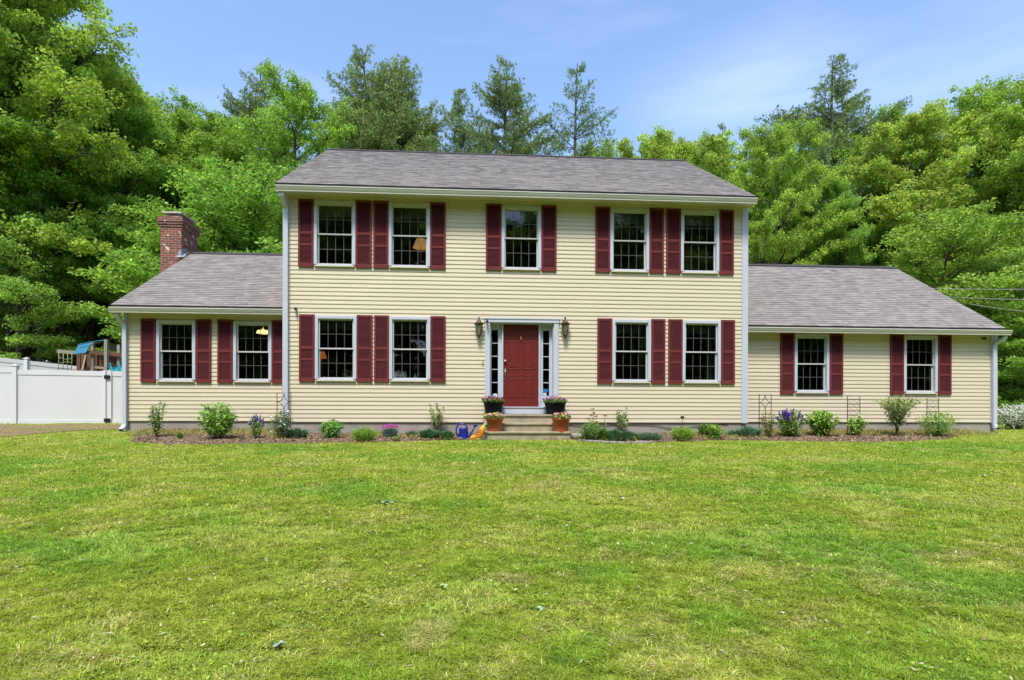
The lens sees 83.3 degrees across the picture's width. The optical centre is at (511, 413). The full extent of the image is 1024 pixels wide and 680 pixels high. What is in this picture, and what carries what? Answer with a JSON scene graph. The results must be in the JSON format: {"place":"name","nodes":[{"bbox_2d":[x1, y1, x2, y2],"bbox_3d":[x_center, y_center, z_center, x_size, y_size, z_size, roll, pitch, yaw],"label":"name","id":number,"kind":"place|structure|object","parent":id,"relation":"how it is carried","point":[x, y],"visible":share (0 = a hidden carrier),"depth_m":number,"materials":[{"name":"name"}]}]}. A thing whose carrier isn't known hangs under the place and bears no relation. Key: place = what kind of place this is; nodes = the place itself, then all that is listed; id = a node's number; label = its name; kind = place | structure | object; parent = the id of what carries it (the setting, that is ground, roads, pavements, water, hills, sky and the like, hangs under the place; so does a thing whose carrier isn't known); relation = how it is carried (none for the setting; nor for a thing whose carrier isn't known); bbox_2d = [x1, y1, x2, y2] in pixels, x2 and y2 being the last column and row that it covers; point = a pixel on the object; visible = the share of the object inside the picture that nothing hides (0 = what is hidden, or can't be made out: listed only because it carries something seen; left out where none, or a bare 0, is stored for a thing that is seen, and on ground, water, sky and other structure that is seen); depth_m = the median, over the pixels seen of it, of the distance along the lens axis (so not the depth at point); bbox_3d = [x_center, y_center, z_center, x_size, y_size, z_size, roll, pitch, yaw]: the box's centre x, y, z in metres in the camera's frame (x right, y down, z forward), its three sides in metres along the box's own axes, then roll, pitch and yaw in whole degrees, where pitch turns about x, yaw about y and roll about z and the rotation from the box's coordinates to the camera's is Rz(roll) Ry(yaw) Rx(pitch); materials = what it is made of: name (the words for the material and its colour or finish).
{"place":"outdoors","nodes":[
{"label":"outdoors","id":0,"kind":"place"},
{"bbox_2d":[0,424,121,435],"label":"bare earth","id":1,"kind":"structure","parent":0,"point":[34,427],"depth_m":15.01,"materials":[{"name":"soil"}]},
{"bbox_2d":[0,398,1023,679],"bbox_3d":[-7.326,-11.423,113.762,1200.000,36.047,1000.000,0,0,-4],"label":"ground","id":2,"kind":"structure","parent":0,"point":[470,580],"depth_m":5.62,"materials":[{"name":"green plant"}]},
{"bbox_2d":[0,364,19,423],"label":"vinyl fence","id":3,"kind":"object","parent":2,"relation":"on","point":[8,395],"visible":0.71,"depth_m":17.22,"materials":[{"name":"white plastic"}]},
{"bbox_2d":[0,141,101,361],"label":"tree","id":4,"kind":"object","parent":2,"relation":"on","point":[16,186],"visible":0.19,"depth_m":27.81,"materials":[{"name":"green plant"}]},
{"bbox_2d":[0,221,104,359],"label":"tree","id":5,"kind":"object","parent":2,"relation":"on","point":[19,339],"visible":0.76,"depth_m":26.05,"materials":[{"name":"green plant"}]},
{"bbox_2d":[0,357,109,370],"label":"vinyl fence","id":6,"kind":"object","parent":2,"relation":"on","point":[26,363],"visible":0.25,"depth_m":21.74,"materials":[{"name":"white plastic"}]},
{"bbox_2d":[0,0,113,179],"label":"tree","id":7,"kind":"object","parent":2,"relation":"on","point":[8,124],"visible":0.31,"depth_m":27.67,"materials":[{"name":"green plant"}]},
{"bbox_2d":[0,114,120,364],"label":"tree","id":8,"kind":"object","parent":2,"relation":"on","point":[38,204],"visible":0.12,"depth_m":28.74,"materials":[{"name":"green plant"}]},
{"bbox_2d":[17,370,109,423],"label":"fence gate","id":9,"kind":"structure","parent":2,"relation":"on","point":[52,396],"depth_m":17.52,"materials":[{"name":"white plastic"}]},
{"bbox_2d":[0,13,146,361],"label":"tree","id":10,"kind":"object","parent":2,"relation":"on","point":[3,151],"visible":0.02,"depth_m":31.53,"materials":[{"name":"green plant"}]},
{"bbox_2d":[15,108,161,365],"bbox_3d":[-24.195,-9.056,32.091,8.239,17.045,8.044,0,0,29],"label":"tree","id":11,"kind":"object","parent":2,"relation":"on","point":[80,332],"visible":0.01,"depth_m":32.31,"materials":[{"name":"green plant"}]},
{"bbox_2d":[57,339,121,371],"bbox_3d":[-14.454,-1.235,20.631,3.392,2.963,1.845,0,0,21],"label":"play set","id":12,"kind":"object","parent":2,"relation":"on","point":[91,359],"visible":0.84,"depth_m":20.30,"materials":[{"name":"brown wood"}]},
{"bbox_2d":[57,302,121,368],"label":"tree","id":13,"kind":"object","parent":2,"relation":"on","point":[100,327],"visible":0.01,"depth_m":33.01,"materials":[{"name":"green plant"}]},
{"bbox_2d":[0,45,187,349],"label":"tree","id":14,"kind":"object","parent":2,"relation":"on","point":[39,180],"visible":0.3,"depth_m":29.32,"materials":[{"name":"green plant"}]},
{"bbox_2d":[0,0,189,360],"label":"tree","id":15,"kind":"object","parent":2,"relation":"on","point":[20,22],"visible":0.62,"depth_m":27.03,"materials":[{"name":"green plant"}]},
{"bbox_2d":[56,131,160,342],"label":"tree","id":16,"kind":"object","parent":2,"relation":"on","point":[118,199],"visible":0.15,"depth_m":29.69,"materials":[{"name":"green plant"}]},
{"bbox_2d":[107,371,121,422],"bbox_3d":[-12.059,-0.422,17.876,0.900,1.772,0.140,0,0,-9],"label":"vinyl fence","id":17,"kind":"object","parent":2,"relation":"on","point":[114,398],"visible":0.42,"depth_m":17.82,"materials":[{"name":"white plastic"}]},
{"bbox_2d":[35,84,217,326],"bbox_3d":[-22.904,-10.415,35.730,13.113,19.463,14.518,0,0,-40],"label":"tree","id":18,"kind":"object","parent":2,"relation":"on","point":[183,148],"visible":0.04,"depth_m":34.77,"materials":[{"name":"green plant"}]},
{"bbox_2d":[52,195,282,359],"bbox_3d":[-14.331,-4.840,27.034,12.297,9.476,10.666,0,0,-23],"label":"tree","id":19,"kind":"object","parent":2,"relation":"on","point":[116,279],"visible":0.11,"depth_m":24.89,"materials":[{"name":"green plant"}]},
{"bbox_2d":[137,158,228,256],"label":"tree","id":20,"kind":"object","parent":2,"relation":"on","point":[182,178],"visible":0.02,"depth_m":32.96,"materials":[{"name":"green plant"}]},
{"bbox_2d":[122,108,251,173],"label":"tree","id":21,"kind":"object","parent":2,"relation":"on","point":[183,125],"visible":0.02,"depth_m":36.31,"materials":[{"name":"green plant"}]},
{"bbox_2d":[96,154,301,341],"bbox_3d":[-12.812,-5.950,27.892,12.702,11.737,14.645,0,0,3],"label":"tree","id":22,"kind":"object","parent":2,"relation":"on","point":[230,200],"visible":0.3,"depth_m":25.60,"materials":[{"name":"green plant"}]},
{"bbox_2d":[113,107,299,256],"bbox_3d":[-17.738,-9.673,35.756,12.080,18.007,12.063,0,0,37],"label":"tree","id":23,"kind":"object","parent":2,"relation":"on","point":[209,132],"visible":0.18,"depth_m":33.84,"materials":[{"name":"green plant"}]},
{"bbox_2d":[186,59,311,178],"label":"pine tree","id":24,"kind":"object","parent":2,"relation":"on","point":[242,108],"visible":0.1,"depth_m":39.05,"materials":[{"name":"green plant"}]},
{"bbox_2d":[191,58,356,252],"bbox_3d":[-12.424,-9.896,33.164,11.927,18.812,10.773,0,0,-21],"label":"tree","id":25,"kind":"object","parent":2,"relation":"on","point":[300,105],"visible":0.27,"depth_m":31.70,"materials":[{"name":"green plant"}]},
{"bbox_2d":[290,44,460,163],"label":"pine tree","id":26,"kind":"object","parent":2,"relation":"on","point":[392,117],"visible":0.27,"depth_m":36.04,"materials":[{"name":"green plant"}]},
{"bbox_2d":[340,57,445,150],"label":"pine tree","id":27,"kind":"object","parent":2,"relation":"on","point":[409,99],"visible":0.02,"depth_m":37.55,"materials":[{"name":"green plant"}]},
{"bbox_2d":[434,87,489,152],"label":"pine tree","id":28,"kind":"object","parent":2,"relation":"on","point":[460,139],"visible":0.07,"depth_m":40.00,"materials":[{"name":"green plant"}]},
{"bbox_2d":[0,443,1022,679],"bbox_3d":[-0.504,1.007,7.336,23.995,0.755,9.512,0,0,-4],"label":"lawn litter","id":29,"kind":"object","parent":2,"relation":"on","point":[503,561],"visible":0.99,"depth_m":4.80,"materials":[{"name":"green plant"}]},
{"bbox_2d":[472,79,550,154],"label":"pine tree","id":30,"kind":"object","parent":2,"relation":"on","point":[529,113],"visible":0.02,"depth_m":40.37,"materials":[{"name":"green plant"}]},
{"bbox_2d":[457,55,570,154],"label":"pine tree","id":31,"kind":"object","parent":2,"relation":"on","point":[505,96],"visible":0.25,"depth_m":36.92,"materials":[{"name":"green plant"}]},
{"bbox_2d":[483,414,570,439],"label":"front steps","id":32,"kind":"structure","parent":2,"relation":"on","point":[527,426],"depth_m":13.29,"materials":[{"name":"stone"}]},
{"bbox_2d":[481,395,504,413],"bbox_3d":[-0.450,-0.200,13.736,0.594,0.481,0.583,0,0,-4],"label":"flower pot","id":33,"kind":"object","parent":32,"relation":"on","point":[493,404],"visible":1,"depth_m":13.56,"materials":[{"name":"black plastic"}]},
{"bbox_2d":[485,411,504,431],"bbox_3d":[-0.393,0.199,13.103,0.480,0.480,0.462,0,0,-4],"label":"flower pot","id":34,"kind":"object","parent":32,"relation":"on","point":[494,421],"visible":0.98,"depth_m":12.96,"materials":[{"name":"ceramic"}]},
{"bbox_2d":[542,396,567,414],"bbox_3d":[1.031,-0.191,13.825,0.634,0.464,0.622,0,0,-4],"label":"flower pot","id":35,"kind":"object","parent":32,"relation":"on","point":[553,405],"visible":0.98,"depth_m":13.64,"materials":[{"name":"black plastic"}]},
{"bbox_2d":[550,412,570,432],"bbox_3d":[1.118,0.203,13.201,0.478,0.479,0.502,0,0,-4],"label":"flower pot","id":36,"kind":"object","parent":32,"relation":"on","point":[560,420],"visible":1,"depth_m":13.06,"materials":[{"name":"ceramic"}]},
{"bbox_2d":[129,429,973,444],"bbox_3d":[1.681,0.570,13.499,21.121,0.265,2.535,0,0,-4],"label":"mulch bed","id":37,"kind":"object","parent":2,"relation":"on","point":[407,439],"visible":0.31,"depth_m":12.97,"materials":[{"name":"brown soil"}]},
{"bbox_2d":[147,400,167,436],"bbox_3d":[-7.841,0.137,12.686,0.446,0.860,0.362,0,0,31],"label":"shrub","id":38,"kind":"object","parent":37,"relation":"on","point":[156,422],"visible":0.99,"depth_m":12.69,"materials":[{"name":"green plant"}]},
{"bbox_2d":[193,402,238,438],"bbox_3d":[-6.433,0.176,12.534,0.886,0.840,0.781,0,0,-24],"label":"shrub","id":39,"kind":"object","parent":37,"relation":"on","point":[227,418],"visible":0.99,"depth_m":12.43,"materials":[{"name":"green plant"}]},
{"bbox_2d":[248,414,265,438],"bbox_3d":[-5.607,0.300,12.654,0.314,0.580,0.361,0,0,16],"label":"salvia","id":40,"kind":"object","parent":37,"relation":"on","point":[256,431],"visible":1,"depth_m":12.61,"materials":[{"name":"green plant"}]},
{"bbox_2d":[268,409,294,437],"bbox_3d":[-5.106,0.245,12.770,0.550,0.678,0.576,0,0,-4],"label":"rose bush","id":41,"kind":"object","parent":37,"relation":"on","point":[282,422],"visible":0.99,"depth_m":12.73,"materials":[{"name":"green plant"}]},
{"bbox_2d":[283,427,308,438],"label":"grass clump","id":42,"kind":"object","parent":37,"relation":"on","point":[297,432],"visible":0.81,"depth_m":12.78,"materials":[{"name":"green plant"}]},
{"bbox_2d":[318,418,344,437],"bbox_3d":[-4.028,0.349,12.838,0.598,0.500,0.570,0,0,-4],"label":"shrub","id":43,"kind":"object","parent":37,"relation":"on","point":[332,428],"visible":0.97,"depth_m":12.78,"materials":[{"name":"green plant"}]},
{"bbox_2d":[350,426,377,441],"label":"grass clump","id":44,"kind":"object","parent":37,"relation":"on","point":[366,434],"visible":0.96,"depth_m":12.36,"materials":[{"name":"green plant"}]},
{"bbox_2d":[382,424,398,436],"bbox_3d":[-2.802,0.408,13.115,0.554,0.346,0.459,0,0,-4],"label":"dianthus","id":45,"kind":"object","parent":37,"relation":"on","point":[390,432],"visible":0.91,"depth_m":13.05,"materials":[{"name":"green plant"}]},
{"bbox_2d":[417,428,440,438],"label":"grass clump","id":46,"kind":"object","parent":37,"relation":"on","point":[430,433],"visible":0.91,"depth_m":12.88,"materials":[{"name":"green plant"}]},
{"bbox_2d":[428,403,444,429],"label":"sapling","id":47,"kind":"object","parent":37,"relation":"on","point":[437,420],"visible":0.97,"depth_m":13.70,"materials":[{"name":"green plant"}]},
{"bbox_2d":[121,426,998,438],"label":"bed weeds","id":48,"kind":"object","parent":37,"relation":"on","point":[184,431],"visible":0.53,"depth_m":14.04,"materials":[{"name":"green plant"}]},
{"bbox_2d":[579,421,602,439],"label":"leafy plant","id":49,"kind":"object","parent":37,"relation":"on","point":[589,434],"visible":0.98,"depth_m":12.79,"materials":[{"name":"green plant"}]},
{"bbox_2d":[636,432,663,439],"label":"grass clump","id":50,"kind":"object","parent":37,"relation":"on","point":[646,436],"visible":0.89,"depth_m":12.86,"materials":[{"name":"green plant"}]},
{"bbox_2d":[668,426,695,440],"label":"grass clump","id":51,"kind":"object","parent":37,"relation":"on","point":[682,433],"visible":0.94,"depth_m":12.98,"materials":[{"name":"green plant"}]},
{"bbox_2d":[707,424,723,439],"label":"shrub","id":52,"kind":"object","parent":37,"relation":"on","point":[715,430],"visible":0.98,"depth_m":13.23,"materials":[{"name":"green plant"}]},
{"bbox_2d":[734,425,764,437],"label":"grass clump","id":53,"kind":"object","parent":37,"relation":"on","point":[748,431],"visible":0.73,"depth_m":13.53,"materials":[{"name":"green plant"}]},
{"bbox_2d":[757,412,776,436],"bbox_3d":[6.066,0.282,13.716,0.372,0.632,0.408,0,0,-40],"label":"rose bush","id":54,"kind":"object","parent":37,"relation":"on","point":[769,429],"visible":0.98,"depth_m":13.68,"materials":[{"name":"green plant"}]},
{"bbox_2d":[774,408,805,436],"bbox_3d":[6.692,0.236,13.831,0.714,0.716,0.784,0,0,26],"label":"salvia","id":55,"kind":"object","parent":37,"relation":"on","point":[789,422],"visible":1,"depth_m":13.74,"materials":[{"name":"green plant"}]},
{"bbox_2d":[804,409,839,435],"bbox_3d":[7.492,0.248,13.994,0.776,0.678,0.783,0,0,-4],"label":"shrub","id":56,"kind":"object","parent":37,"relation":"on","point":[821,425],"visible":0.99,"depth_m":13.87,"materials":[{"name":"green plant"}]},
{"bbox_2d":[847,415,868,435],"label":"shrub","id":57,"kind":"object","parent":37,"relation":"on","point":[858,428],"visible":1,"depth_m":13.97,"materials":[{"name":"green plant"}]},
{"bbox_2d":[871,395,921,435],"bbox_3d":[9.467,0.066,14.057,1.037,1.046,1.002,0,0,-4],"label":"shrub","id":58,"kind":"object","parent":37,"relation":"on","point":[897,409],"visible":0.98,"depth_m":14.01,"materials":[{"name":"green plant"}]},
{"bbox_2d":[914,411,959,435],"bbox_3d":[10.390,0.269,14.087,0.936,0.670,0.921,0,0,37],"label":"shrub","id":59,"kind":"object","parent":37,"relation":"on","point":[935,430],"visible":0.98,"depth_m":14.00,"materials":[{"name":"green plant"}]},
{"bbox_2d":[108,148,1012,432],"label":"house","id":60,"kind":"structure","parent":2,"relation":"on","point":[656,290],"depth_m":14.23,"materials":[{"name":"yellow plastic"}]},
{"bbox_2d":[156,320,195,381],"bbox_3d":[-8.244,-1.519,14.166,0.928,1.518,0.162,0,0,-4],"label":"window","id":61,"kind":"structure","parent":60,"relation":"in","point":[159,352],"depth_m":14.13,"materials":[{"name":"plastic"}]},
{"bbox_2d":[233,321,271,382],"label":"window","id":62,"kind":"structure","parent":60,"relation":"in","point":[236,324],"depth_m":14.25,"materials":[{"name":"plastic"}]},
{"bbox_2d":[314,200,355,266],"bbox_3d":[-4.228,-4.271,13.774,0.976,1.572,0.162,0,0,-4],"label":"window","id":63,"kind":"structure","parent":60,"relation":"in","point":[317,203],"depth_m":13.74,"materials":[{"name":"plastic"}]},
{"bbox_2d":[315,315,356,380],"bbox_3d":[-4.204,-1.540,13.776,0.976,1.564,0.162,0,0,-4],"label":"window","id":64,"kind":"structure","parent":60,"relation":"in","point":[317,317],"depth_m":13.75,"materials":[{"name":"plastic"}]},
{"bbox_2d":[389,202,429,268],"bbox_3d":[-2.468,-4.266,13.888,0.988,1.572,0.162,0,0,-4],"label":"window","id":65,"kind":"structure","parent":60,"relation":"in","point":[392,205],"depth_m":13.86,"materials":[{"name":"plastic"}]},
{"bbox_2d":[389,316,429,381],"bbox_3d":[-2.459,-1.535,13.889,0.980,1.564,0.162,0,0,-4],"label":"window","id":66,"kind":"structure","parent":60,"relation":"in","point":[391,318],"depth_m":13.86,"materials":[{"name":"plastic"}]},
{"bbox_2d":[413,238,425,264],"bbox_3d":[-2.309,-4.083,14.581,0.400,0.640,0.400,0,0,-4],"label":"table lamp","id":67,"kind":"object","parent":60,"relation":"in","point":[420,244],"visible":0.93,"depth_m":14.52,"materials":[{"name":"brown fabric"}]},
{"bbox_2d":[503,325,537,406],"bbox_3d":[0.217,-1.156,14.186,0.865,2.006,0.115,0,0,-4],"label":"door","id":68,"kind":"structure","parent":60,"relation":"in","point":[520,343],"depth_m":14.20,"materials":[{"name":"red wood"}]},
{"bbox_2d":[502,205,540,270],"bbox_3d":[0.227,-4.259,14.062,0.965,1.572,0.162,0,0,-4],"label":"window","id":69,"kind":"structure","parent":60,"relation":"in","point":[505,208],"depth_m":14.03,"materials":[{"name":"plastic"}]},
{"bbox_2d":[610,208,648,272],"bbox_3d":[2.898,-4.252,14.235,0.976,1.572,0.162,0,0,-4],"label":"window","id":70,"kind":"structure","parent":60,"relation":"in","point":[621,211],"depth_m":14.20,"materials":[{"name":"plastic"}]},
{"bbox_2d":[612,319,650,382],"bbox_3d":[2.947,-1.520,14.239,0.967,1.564,0.162,0,0,-4],"label":"window","id":71,"kind":"structure","parent":60,"relation":"in","point":[614,321],"depth_m":14.21,"materials":[{"name":"plastic"}]},
{"bbox_2d":[681,210,718,273],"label":"window","id":72,"kind":"structure","parent":60,"relation":"in","point":[683,212],"depth_m":14.32,"materials":[{"name":"plastic"}]},
{"bbox_2d":[683,320,720,383],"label":"window","id":73,"kind":"structure","parent":60,"relation":"in","point":[717,366],"depth_m":14.32,"materials":[{"name":"plastic"}]},
{"bbox_2d":[794,334,829,393],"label":"window","id":74,"kind":"structure","parent":60,"relation":"in","point":[826,337],"depth_m":15.18,"materials":[{"name":"plastic"}]},
{"bbox_2d":[904,335,937,393],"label":"window","id":75,"kind":"structure","parent":60,"relation":"in","point":[934,339],"depth_m":15.37,"materials":[{"name":"plastic"}]},
{"bbox_2d":[535,61,618,156],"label":"pine tree","id":76,"kind":"object","parent":2,"relation":"on","point":[582,127],"visible":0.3,"depth_m":38.60,"materials":[{"name":"green plant"}]},
{"bbox_2d":[570,137,618,156],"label":"tree","id":77,"kind":"object","parent":2,"relation":"on","point":[606,143],"visible":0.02,"depth_m":45.22,"materials":[{"name":"green plant"}]},
{"bbox_2d":[613,123,693,158],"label":"tree","id":78,"kind":"object","parent":2,"relation":"on","point":[652,146],"visible":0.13,"depth_m":41.83,"materials":[{"name":"green plant"}]},
{"bbox_2d":[659,128,731,182],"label":"tree","id":79,"kind":"object","parent":2,"relation":"on","point":[689,158],"visible":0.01,"depth_m":40.60,"materials":[{"name":"green plant"}]},
{"bbox_2d":[687,129,763,215],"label":"tree","id":80,"kind":"object","parent":2,"relation":"on","point":[715,160],"visible":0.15,"depth_m":39.45,"materials":[{"name":"green plant"}]},
{"bbox_2d":[729,162,812,263],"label":"tree","id":81,"kind":"object","parent":2,"relation":"on","point":[801,174],"visible":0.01,"depth_m":34.46,"materials":[{"name":"green plant"}]},
{"bbox_2d":[747,174,798,263],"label":"tree","id":82,"kind":"object","parent":2,"relation":"on","point":[756,251],"visible":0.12,"depth_m":32.11,"materials":[{"name":"green plant"}]},
{"bbox_2d":[750,104,832,167],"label":"tree","id":83,"kind":"object","parent":2,"relation":"on","point":[775,118],"visible":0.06,"depth_m":38.79,"materials":[{"name":"green plant"}]},
{"bbox_2d":[724,114,872,264],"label":"tree","id":84,"kind":"object","parent":2,"relation":"on","point":[783,140],"visible":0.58,"depth_m":30.67,"materials":[{"name":"green plant"}]},
{"bbox_2d":[761,171,877,262],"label":"tree","id":85,"kind":"object","parent":2,"relation":"on","point":[855,225],"visible":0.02,"depth_m":34.47,"materials":[{"name":"green plant"}]},
{"bbox_2d":[779,141,876,265],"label":"pine tree","id":86,"kind":"object","parent":2,"relation":"on","point":[822,153],"visible":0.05,"depth_m":33.30,"materials":[{"name":"green plant"}]},
{"bbox_2d":[743,52,913,258],"bbox_3d":[22.132,-12.551,39.171,11.991,23.883,12.344,0,0,45],"label":"pine tree","id":87,"kind":"object","parent":2,"relation":"on","point":[852,106],"visible":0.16,"depth_m":38.29,"materials":[{"name":"green plant"}]},
{"bbox_2d":[803,176,876,265],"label":"tree","id":88,"kind":"object","parent":2,"relation":"on","point":[848,198],"visible":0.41,"depth_m":31.33,"materials":[{"name":"green plant"}]},
{"bbox_2d":[802,86,908,167],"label":"pine tree","id":89,"kind":"object","parent":2,"relation":"on","point":[844,100],"visible":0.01,"depth_m":41.57,"materials":[{"name":"green plant"}]},
{"bbox_2d":[838,162,914,265],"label":"tree","id":90,"kind":"object","parent":2,"relation":"on","point":[879,239],"visible":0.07,"depth_m":34.22,"materials":[{"name":"green plant"}]},
{"bbox_2d":[839,152,959,265],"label":"tree","id":91,"kind":"object","parent":2,"relation":"on","point":[875,231],"visible":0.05,"depth_m":34.03,"materials":[{"name":"green plant"}]},
{"bbox_2d":[827,102,973,296],"bbox_3d":[25.260,-10.502,38.855,13.365,19.908,12.071,0,0,10],"label":"tree","id":92,"kind":"object","parent":2,"relation":"on","point":[901,114],"visible":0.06,"depth_m":36.77,"materials":[{"name":"green plant"}]},
{"bbox_2d":[834,97,1023,339],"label":"tree","id":93,"kind":"object","parent":2,"relation":"on","point":[917,130],"visible":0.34,"depth_m":32.16,"materials":[{"name":"green plant"}]},
{"bbox_2d":[874,197,1023,399],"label":"tree","id":94,"kind":"object","parent":2,"relation":"on","point":[954,224],"visible":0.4,"depth_m":24.74,"materials":[{"name":"green plant"}]},
{"bbox_2d":[881,100,1023,395],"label":"tree","id":95,"kind":"object","parent":2,"relation":"on","point":[977,135],"visible":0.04,"depth_m":31.40,"materials":[{"name":"green plant"}]},
{"bbox_2d":[912,73,1023,367],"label":"tree","id":96,"kind":"object","parent":2,"relation":"on","point":[998,117],"visible":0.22,"depth_m":28.90,"materials":[{"name":"green plant"}]},
{"bbox_2d":[926,72,1023,177],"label":"tree","id":97,"kind":"object","parent":2,"relation":"on","point":[991,97],"visible":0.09,"depth_m":38.83,"materials":[{"name":"green plant"}]},
{"bbox_2d":[942,247,1023,409],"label":"tree","id":98,"kind":"object","parent":2,"relation":"on","point":[990,267],"visible":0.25,"depth_m":24.58,"materials":[{"name":"green plant"}]},
{"bbox_2d":[984,277,1023,414],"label":"tree","id":99,"kind":"object","parent":2,"relation":"on","point":[1012,343],"visible":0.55,"depth_m":23.00,"materials":[{"name":"green plant"}]},
{"bbox_2d":[997,404,1023,428],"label":"flowering bush","id":100,"kind":"object","parent":2,"relation":"on","point":[1008,418],"visible":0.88,"depth_m":16.76,"materials":[{"name":"white plant"}]},
{"bbox_2d":[54,0,1023,175],"label":"sky","id":101,"kind":"structure","parent":0,"point":[687,67],"materials":[{"name":"blue"}]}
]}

